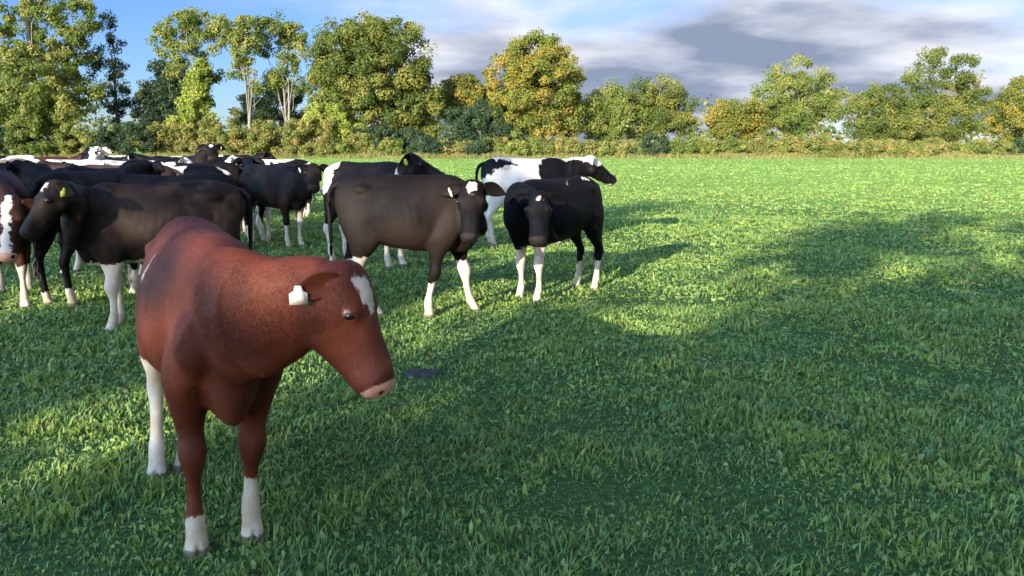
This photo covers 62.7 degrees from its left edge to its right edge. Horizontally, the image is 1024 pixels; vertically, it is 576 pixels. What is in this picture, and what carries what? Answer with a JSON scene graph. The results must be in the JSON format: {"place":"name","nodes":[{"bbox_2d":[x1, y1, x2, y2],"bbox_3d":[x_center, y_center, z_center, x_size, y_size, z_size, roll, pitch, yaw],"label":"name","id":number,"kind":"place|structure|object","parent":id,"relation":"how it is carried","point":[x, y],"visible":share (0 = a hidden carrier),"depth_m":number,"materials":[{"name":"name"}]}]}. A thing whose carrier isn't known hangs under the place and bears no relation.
{"place":"outdoors","nodes":[
{"label":"outdoors","id":0,"kind":"place"},
{"bbox_2d":[0,144,1023,575],"bbox_3d":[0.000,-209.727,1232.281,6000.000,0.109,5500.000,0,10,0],"label":"ground","id":1,"kind":"structure","parent":0,"point":[598,500],"depth_m":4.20,"materials":[{"name":"green plant"}]},
{"bbox_2d":[0,170,34,309],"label":"cow","id":2,"kind":"object","parent":1,"relation":"on","point":[16,203],"visible":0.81,"depth_m":6.96},
{"bbox_2d":[0,122,34,155],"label":"bramble bush","id":3,"kind":"object","parent":1,"relation":"on","point":[6,151],"visible":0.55,"depth_m":91.68,"materials":[{"name":"green plant"}]},
{"bbox_2d":[0,155,34,158],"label":"cow","id":4,"kind":"object","parent":1,"relation":"on","point":[5,157],"visible":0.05,"depth_m":20.66},
{"bbox_2d":[0,158,35,162],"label":"cow","id":5,"kind":"object","parent":1,"relation":"on","point":[5,160],"visible":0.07,"depth_m":13.83},
{"bbox_2d":[3,110,53,156],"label":"bramble bush","id":6,"kind":"object","parent":1,"relation":"on","point":[35,124],"visible":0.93,"depth_m":90.76,"materials":[{"name":"green plant"}]},
{"bbox_2d":[0,162,60,169],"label":"cow","id":7,"kind":"object","parent":1,"relation":"on","point":[2,165],"visible":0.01,"depth_m":11.95},
{"bbox_2d":[22,154,84,159],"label":"cow","id":8,"kind":"object","parent":1,"relation":"on","point":[78,157],"visible":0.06,"depth_m":18.53},
{"bbox_2d":[0,0,112,148],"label":"poplar tree","id":9,"kind":"object","parent":1,"relation":"on","point":[49,94],"visible":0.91,"depth_m":91.98,"materials":[{"name":"green plant"}]},
{"bbox_2d":[36,115,81,156],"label":"bramble bush","id":10,"kind":"object","parent":1,"relation":"on","point":[55,130],"visible":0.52,"depth_m":92.69,"materials":[{"name":"green plant"}]},
{"bbox_2d":[13,156,104,165],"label":"cow","id":11,"kind":"object","parent":1,"relation":"on","point":[87,162],"visible":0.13,"depth_m":14.94},
{"bbox_2d":[1,160,141,276],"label":"cow","id":12,"kind":"object","parent":1,"relation":"on","point":[29,173],"visible":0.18,"depth_m":9.44},
{"bbox_2d":[53,115,112,155],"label":"bramble bush","id":13,"kind":"object","parent":1,"relation":"on","point":[78,133],"visible":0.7,"depth_m":91.79,"materials":[{"name":"green plant"}]},
{"bbox_2d":[29,159,165,306],"bbox_3d":[-4.019,-0.603,8.375,0.558,1.318,2.160,1,10,8],"label":"cow","id":14,"kind":"object","parent":1,"relation":"on","point":[42,244],"visible":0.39,"depth_m":7.62},
{"bbox_2d":[81,146,113,159],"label":"cow","id":15,"kind":"object","parent":1,"relation":"on","point":[97,152],"visible":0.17,"depth_m":16.42},
{"bbox_2d":[78,153,125,160],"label":"cow","id":16,"kind":"object","parent":1,"relation":"on","point":[115,158],"visible":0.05,"depth_m":21.11},
{"bbox_2d":[82,130,124,154],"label":"bramble bush","id":17,"kind":"object","parent":1,"relation":"on","point":[94,145],"visible":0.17,"depth_m":91.71,"materials":[{"name":"green plant"}]},
{"bbox_2d":[81,10,135,133],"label":"ash tree","id":18,"kind":"object","parent":1,"relation":"on","point":[120,103],"visible":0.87,"depth_m":98.55,"materials":[{"name":"green plant"}]},
{"bbox_2d":[35,160,181,175],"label":"cow","id":19,"kind":"object","parent":1,"relation":"on","point":[55,165],"visible":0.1,"depth_m":10.71},
{"bbox_2d":[94,121,156,155],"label":"bramble bush","id":20,"kind":"object","parent":1,"relation":"on","point":[124,148],"visible":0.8,"depth_m":91.08,"materials":[{"name":"green plant"}]},
{"bbox_2d":[19,179,252,331],"bbox_3d":[-2.988,-0.264,6.769,0.698,1.268,1.782,10,14,44],"label":"cow","id":21,"kind":"object","parent":1,"relation":"on","point":[110,228],"visible":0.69,"depth_m":6.58},
{"bbox_2d":[102,157,192,163],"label":"cow","id":22,"kind":"object","parent":1,"relation":"on","point":[184,160],"visible":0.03,"depth_m":15.47},
{"bbox_2d":[132,121,177,155],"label":"bramble bush","id":23,"kind":"object","parent":1,"relation":"on","point":[160,134],"visible":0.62,"depth_m":92.47,"materials":[{"name":"green plant"}]},
{"bbox_2d":[122,152,192,161],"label":"cow","id":24,"kind":"object","parent":1,"relation":"on","point":[129,156],"visible":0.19,"depth_m":18.21},
{"bbox_2d":[64,164,252,292],"bbox_3d":[-3.663,-0.574,8.424,2.146,1.318,0.554,0,10,0],"label":"cow","id":25,"kind":"object","parent":1,"relation":"on","point":[141,179],"visible":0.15,"depth_m":8.27},
{"bbox_2d":[103,161,231,176],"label":"cow","id":26,"kind":"object","parent":1,"relation":"on","point":[195,169],"visible":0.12,"depth_m":11.69},
{"bbox_2d":[128,58,211,146],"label":"dark tree","id":27,"kind":"object","parent":1,"relation":"on","point":[154,103],"visible":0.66,"depth_m":98.78,"materials":[{"name":"green plant"}]},
{"bbox_2d":[157,121,199,154],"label":"bramble bush","id":28,"kind":"object","parent":1,"relation":"on","point":[178,147],"visible":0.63,"depth_m":92.91,"materials":[{"name":"green plant"}]},
{"bbox_2d":[129,158,243,233],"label":"cow","id":29,"kind":"object","parent":1,"relation":"on","point":[234,170],"visible":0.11,"depth_m":13.39},
{"bbox_2d":[145,6,228,116],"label":"ash tree","id":30,"kind":"object","parent":1,"relation":"on","point":[190,24],"visible":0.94,"depth_m":94.64,"materials":[{"name":"green plant"}]},
{"bbox_2d":[161,57,217,138],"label":"ivy column","id":31,"kind":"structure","parent":1,"relation":"on","point":[197,100],"depth_m":94.87,"materials":[{"name":"green plant"}]},
{"bbox_2d":[180,122,223,155],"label":"bramble bush","id":32,"kind":"object","parent":1,"relation":"on","point":[193,145],"visible":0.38,"depth_m":92.89,"materials":[{"name":"green plant"}]},
{"bbox_2d":[191,143,225,162],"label":"cow","id":33,"kind":"object","parent":1,"relation":"on","point":[208,153],"visible":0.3,"depth_m":16.55},
{"bbox_2d":[195,115,244,154],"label":"bramble bush","id":34,"kind":"object","parent":1,"relation":"on","point":[208,124],"visible":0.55,"depth_m":91.99,"materials":[{"name":"green plant"}]},
{"bbox_2d":[212,14,266,152],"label":"ash tree","id":35,"kind":"object","parent":1,"relation":"on","point":[249,44],"visible":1,"depth_m":94.08,"materials":[{"name":"green plant"}]},
{"bbox_2d":[217,124,269,155],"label":"bramble bush","id":36,"kind":"object","parent":1,"relation":"on","point":[237,145],"visible":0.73,"depth_m":90.92,"materials":[{"name":"green plant"}]},
{"bbox_2d":[231,156,259,233],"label":"cow","id":37,"kind":"object","parent":1,"relation":"on","point":[242,224],"visible":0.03,"depth_m":15.33},
{"bbox_2d":[218,152,276,159],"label":"cow","id":38,"kind":"object","parent":1,"relation":"on","point":[267,155],"visible":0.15,"depth_m":21.73},
{"bbox_2d":[232,156,270,242],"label":"cow","id":39,"kind":"object","parent":1,"relation":"on","point":[246,162],"visible":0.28,"depth_m":13.02},
{"bbox_2d":[242,117,282,155],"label":"bramble bush","id":40,"kind":"object","parent":1,"relation":"on","point":[263,128],"visible":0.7,"depth_m":91.50,"materials":[{"name":"green plant"}]},
{"bbox_2d":[224,67,304,130],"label":"hazel tree","id":41,"kind":"object","parent":1,"relation":"on","point":[234,113],"visible":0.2,"depth_m":105.10,"materials":[{"name":"green plant"}]},
{"bbox_2d":[135,215,394,559],"bbox_3d":[-1.127,0.352,3.293,0.586,1.201,1.778,-8,12,-38],"label":"cow","id":42,"kind":"object","parent":1,"relation":"on","point":[229,328],"visible":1,"depth_m":2.82},
{"bbox_2d":[225,155,315,216],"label":"cow","id":43,"kind":"object","parent":1,"relation":"on","point":[293,162],"visible":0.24,"depth_m":17.52},
{"bbox_2d":[238,75,307,153],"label":"dark tree","id":44,"kind":"object","parent":1,"relation":"on","point":[263,107],"visible":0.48,"depth_m":101.42,"materials":[{"name":"green plant"}]},
{"bbox_2d":[252,9,312,145],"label":"ash tree","id":45,"kind":"object","parent":1,"relation":"on","point":[275,80],"visible":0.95,"depth_m":96.99,"materials":[{"name":"green plant"}]},
{"bbox_2d":[243,163,328,247],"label":"cow","id":46,"kind":"object","parent":1,"relation":"on","point":[285,189],"visible":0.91,"depth_m":12.19},
{"bbox_2d":[261,117,313,156],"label":"bramble bush","id":47,"kind":"object","parent":1,"relation":"on","point":[285,130],"visible":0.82,"depth_m":91.71,"materials":[{"name":"green plant"}]},
{"bbox_2d":[288,117,339,156],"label":"bramble bush","id":48,"kind":"object","parent":1,"relation":"on","point":[327,125],"visible":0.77,"depth_m":91.86,"materials":[{"name":"green plant"}]},
{"bbox_2d":[302,101,368,141],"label":"bush","id":49,"kind":"object","parent":1,"relation":"on","point":[341,130],"visible":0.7,"depth_m":93.62,"materials":[{"name":"green plant"}]},
{"bbox_2d":[316,139,358,155],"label":"bramble bush","id":50,"kind":"object","parent":1,"relation":"on","point":[347,147],"visible":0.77,"depth_m":91.75,"materials":[{"name":"green plant"}]},
{"bbox_2d":[319,161,398,231],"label":"cow","id":51,"kind":"object","parent":1,"relation":"on","point":[321,190],"visible":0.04,"depth_m":14.69},
{"bbox_2d":[336,132,382,156],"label":"bramble bush","id":52,"kind":"object","parent":1,"relation":"on","point":[362,143],"visible":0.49,"depth_m":92.07,"materials":[{"name":"green plant"}]},
{"bbox_2d":[293,9,449,139],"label":"oak tree","id":53,"kind":"object","parent":1,"relation":"on","point":[359,65],"visible":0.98,"depth_m":95.17,"materials":[{"name":"green plant"}]},
{"bbox_2d":[323,153,444,268],"bbox_3d":[-1.655,-0.950,10.307,2.027,1.413,0.588,8,13,40],"label":"cow","id":54,"kind":"object","parent":1,"relation":"on","point":[411,164],"visible":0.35,"depth_m":10.23},
{"bbox_2d":[343,123,424,148],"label":"bush","id":55,"kind":"object","parent":1,"relation":"on","point":[388,132],"visible":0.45,"depth_m":93.25,"materials":[{"name":"green plant"}]},
{"bbox_2d":[366,136,409,156],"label":"bramble bush","id":56,"kind":"object","parent":1,"relation":"on","point":[387,147],"visible":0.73,"depth_m":91.83,"materials":[{"name":"green plant"}]},
{"bbox_2d":[394,134,434,154],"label":"bramble bush","id":57,"kind":"object","parent":1,"relation":"on","point":[416,136],"visible":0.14,"depth_m":93.26,"materials":[{"name":"green plant"}]},
{"bbox_2d":[326,173,505,317],"bbox_3d":[-0.838,-0.376,7.502,1.623,1.296,0.707,4,10,20],"label":"cow","id":58,"kind":"object","parent":1,"relation":"on","point":[437,217],"visible":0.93,"depth_m":7.29},
{"bbox_2d":[404,368,443,377],"bbox_3d":[-0.597,0.578,5.675,0.277,0.048,0.179,0,10,0],"label":"cowpat","id":59,"kind":"object","parent":1,"relation":"on","point":[422,373],"visible":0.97,"depth_m":5.63,"materials":[{"name":"grey"}]},
{"bbox_2d":[407,133,453,157],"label":"bramble bush","id":60,"kind":"object","parent":1,"relation":"on","point":[425,145],"visible":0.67,"depth_m":90.73,"materials":[{"name":"green plant"}]},
{"bbox_2d":[437,138,472,156],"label":"bramble bush","id":61,"kind":"object","parent":1,"relation":"on","point":[458,146],"visible":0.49,"depth_m":90.61,"materials":[{"name":"green plant"}]},
{"bbox_2d":[438,72,497,136],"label":"field maple","id":62,"kind":"object","parent":1,"relation":"on","point":[462,91],"visible":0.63,"depth_m":102.52,"materials":[{"name":"green plant"}]},
{"bbox_2d":[451,136,491,157],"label":"bramble bush","id":63,"kind":"object","parent":1,"relation":"on","point":[479,147],"visible":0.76,"depth_m":90.56,"materials":[{"name":"green plant"}]},
{"bbox_2d":[437,97,525,147],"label":"bush","id":64,"kind":"object","parent":1,"relation":"on","point":[471,121],"visible":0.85,"depth_m":95.78,"materials":[{"name":"green plant"}]},
{"bbox_2d":[483,136,519,153],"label":"bramble bush","id":65,"kind":"object","parent":1,"relation":"on","point":[492,142],"visible":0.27,"depth_m":93.44,"materials":[{"name":"green plant"}]},
{"bbox_2d":[0,86,1022,151],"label":"distant wood","id":66,"kind":"object","parent":1,"relation":"on","point":[839,138],"visible":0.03,"depth_m":171.00,"materials":[{"name":"green plant"}]},
{"bbox_2d":[494,138,552,156],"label":"bramble bush","id":67,"kind":"object","parent":1,"relation":"on","point":[524,150],"visible":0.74,"depth_m":91.74,"materials":[{"name":"green plant"}]},
{"bbox_2d":[479,27,587,146],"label":"oak tree","id":68,"kind":"object","parent":1,"relation":"on","point":[530,96],"visible":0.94,"depth_m":95.84,"materials":[{"name":"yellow plant"}]},
{"bbox_2d":[475,155,616,246],"bbox_3d":[0.518,-1.300,12.476,2.167,1.325,0.585,-2,10,-14],"label":"cow","id":69,"kind":"object","parent":1,"relation":"on","point":[505,173],"visible":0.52,"depth_m":12.18},
{"bbox_2d":[503,176,603,300],"bbox_3d":[0.382,-0.488,8.479,0.735,1.256,1.907,4,11,23],"label":"cow","id":70,"kind":"object","parent":1,"relation":"on","point":[539,215],"visible":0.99,"depth_m":8.32},
{"bbox_2d":[528,134,582,157],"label":"bramble bush","id":71,"kind":"object","parent":1,"relation":"on","point":[560,142],"visible":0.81,"depth_m":91.77,"materials":[{"name":"green plant"}]},
{"bbox_2d":[556,139,603,157],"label":"bramble bush","id":72,"kind":"object","parent":1,"relation":"on","point":[589,151],"visible":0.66,"depth_m":91.21,"materials":[{"name":"green plant"}]},
{"bbox_2d":[579,79,635,142],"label":"hedgerow tree","id":73,"kind":"object","parent":1,"relation":"on","point":[608,118],"visible":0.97,"depth_m":100.66,"materials":[{"name":"green plant"}]},
{"bbox_2d":[586,139,633,157],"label":"bramble bush","id":74,"kind":"object","parent":1,"relation":"on","point":[608,147],"visible":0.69,"depth_m":91.31,"materials":[{"name":"green plant"}]},
{"bbox_2d":[613,138,643,156],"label":"bramble bush","id":75,"kind":"object","parent":1,"relation":"on","point":[619,142],"visible":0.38,"depth_m":91.71,"materials":[{"name":"green plant"}]},
{"bbox_2d":[629,130,671,157],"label":"bramble bush","id":76,"kind":"object","parent":1,"relation":"on","point":[661,146],"visible":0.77,"depth_m":90.66,"materials":[{"name":"green plant"}]},
{"bbox_2d":[618,74,701,142],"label":"hedgerow tree","id":77,"kind":"object","parent":1,"relation":"on","point":[651,106],"visible":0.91,"depth_m":104.50,"materials":[{"name":"green plant"}]},
{"bbox_2d":[647,138,695,157],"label":"bramble bush","id":78,"kind":"object","parent":1,"relation":"on","point":[672,151],"visible":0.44,"depth_m":90.46,"materials":[{"name":"green plant"}]},
{"bbox_2d":[672,133,718,155],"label":"bramble bush","id":79,"kind":"object","parent":1,"relation":"on","point":[695,143],"visible":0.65,"depth_m":90.49,"materials":[{"name":"green plant"}]},
{"bbox_2d":[694,134,752,155],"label":"bramble bush","id":80,"kind":"object","parent":1,"relation":"on","point":[729,145],"visible":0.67,"depth_m":90.64,"materials":[{"name":"green plant"}]},
{"bbox_2d":[701,96,773,141],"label":"hedgerow tree","id":81,"kind":"object","parent":1,"relation":"on","point":[737,121],"visible":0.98,"depth_m":99.86,"materials":[{"name":"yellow plant"}]},
{"bbox_2d":[716,139,767,156],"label":"bramble bush","id":82,"kind":"object","parent":1,"relation":"on","point":[752,142],"visible":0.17,"depth_m":93.07,"materials":[{"name":"green plant"}]},
{"bbox_2d":[745,134,790,155],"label":"bramble bush","id":83,"kind":"object","parent":1,"relation":"on","point":[760,139],"visible":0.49,"depth_m":92.99,"materials":[{"name":"green plant"}]},
{"bbox_2d":[772,132,811,156],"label":"bramble bush","id":84,"kind":"object","parent":1,"relation":"on","point":[793,141],"visible":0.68,"depth_m":91.59,"materials":[{"name":"green plant"}]},
{"bbox_2d":[748,52,848,144],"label":"hedgerow tree","id":85,"kind":"object","parent":1,"relation":"on","point":[792,113],"visible":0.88,"depth_m":101.76,"materials":[{"name":"green plant"}]},
{"bbox_2d":[793,133,844,157],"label":"bramble bush","id":86,"kind":"object","parent":1,"relation":"on","point":[817,143],"visible":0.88,"depth_m":90.80,"materials":[{"name":"green plant"}]},
{"bbox_2d":[820,139,873,157],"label":"bramble bush","id":87,"kind":"object","parent":1,"relation":"on","point":[857,147],"visible":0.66,"depth_m":90.59,"materials":[{"name":"green plant"}]},
{"bbox_2d":[844,137,882,157],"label":"bramble bush","id":88,"kind":"object","parent":1,"relation":"on","point":[868,141],"visible":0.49,"depth_m":90.93,"materials":[{"name":"green plant"}]},
{"bbox_2d":[838,81,925,141],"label":"hedgerow tree","id":89,"kind":"object","parent":1,"relation":"on","point":[891,116],"visible":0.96,"depth_m":98.40,"materials":[{"name":"green plant"}]},
{"bbox_2d":[869,137,913,157],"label":"bramble bush","id":90,"kind":"object","parent":1,"relation":"on","point":[889,145],"visible":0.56,"depth_m":91.10,"materials":[{"name":"green plant"}]},
{"bbox_2d":[896,139,941,157],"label":"bramble bush","id":91,"kind":"object","parent":1,"relation":"on","point":[923,148],"visible":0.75,"depth_m":90.17,"materials":[{"name":"green plant"}]},
{"bbox_2d":[909,136,965,156],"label":"bramble bush","id":92,"kind":"object","parent":1,"relation":"on","point":[942,144],"visible":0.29,"depth_m":91.62,"materials":[{"name":"green plant"}]},
{"bbox_2d":[892,46,994,143],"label":"hedgerow tree","id":93,"kind":"object","parent":1,"relation":"on","point":[968,99],"visible":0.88,"depth_m":101.23,"materials":[{"name":"green plant"}]},
{"bbox_2d":[941,140,992,157],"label":"bramble bush","id":94,"kind":"object","parent":1,"relation":"on","point":[968,148],"visible":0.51,"depth_m":91.94,"materials":[{"name":"green plant"}]},
{"bbox_2d":[967,135,1020,156],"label":"bramble bush","id":95,"kind":"object","parent":1,"relation":"on","point":[1002,150],"visible":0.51,"depth_m":92.28,"materials":[{"name":"green plant"}]},
{"bbox_2d":[978,75,1023,147],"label":"hedgerow tree","id":96,"kind":"object","parent":1,"relation":"on","point":[1013,113],"visible":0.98,"depth_m":100.53,"materials":[{"name":"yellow plant"}]},
{"bbox_2d":[992,137,1023,156],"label":"bramble bush","id":97,"kind":"object","parent":1,"relation":"on","point":[1018,141],"visible":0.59,"depth_m":92.68,"materials":[{"name":"green plant"}]},
{"bbox_2d":[0,150,1023,158],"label":"rough margin grass","id":98,"kind":"structure","parent":0,"point":[956,154],"depth_m":89.93,"materials":[{"name":"green plant"}]},
{"bbox_2d":[0,0,1023,143],"label":"sky","id":99,"kind":"structure","parent":0,"point":[718,48],"materials":[{"name":"blue"}]}
]}

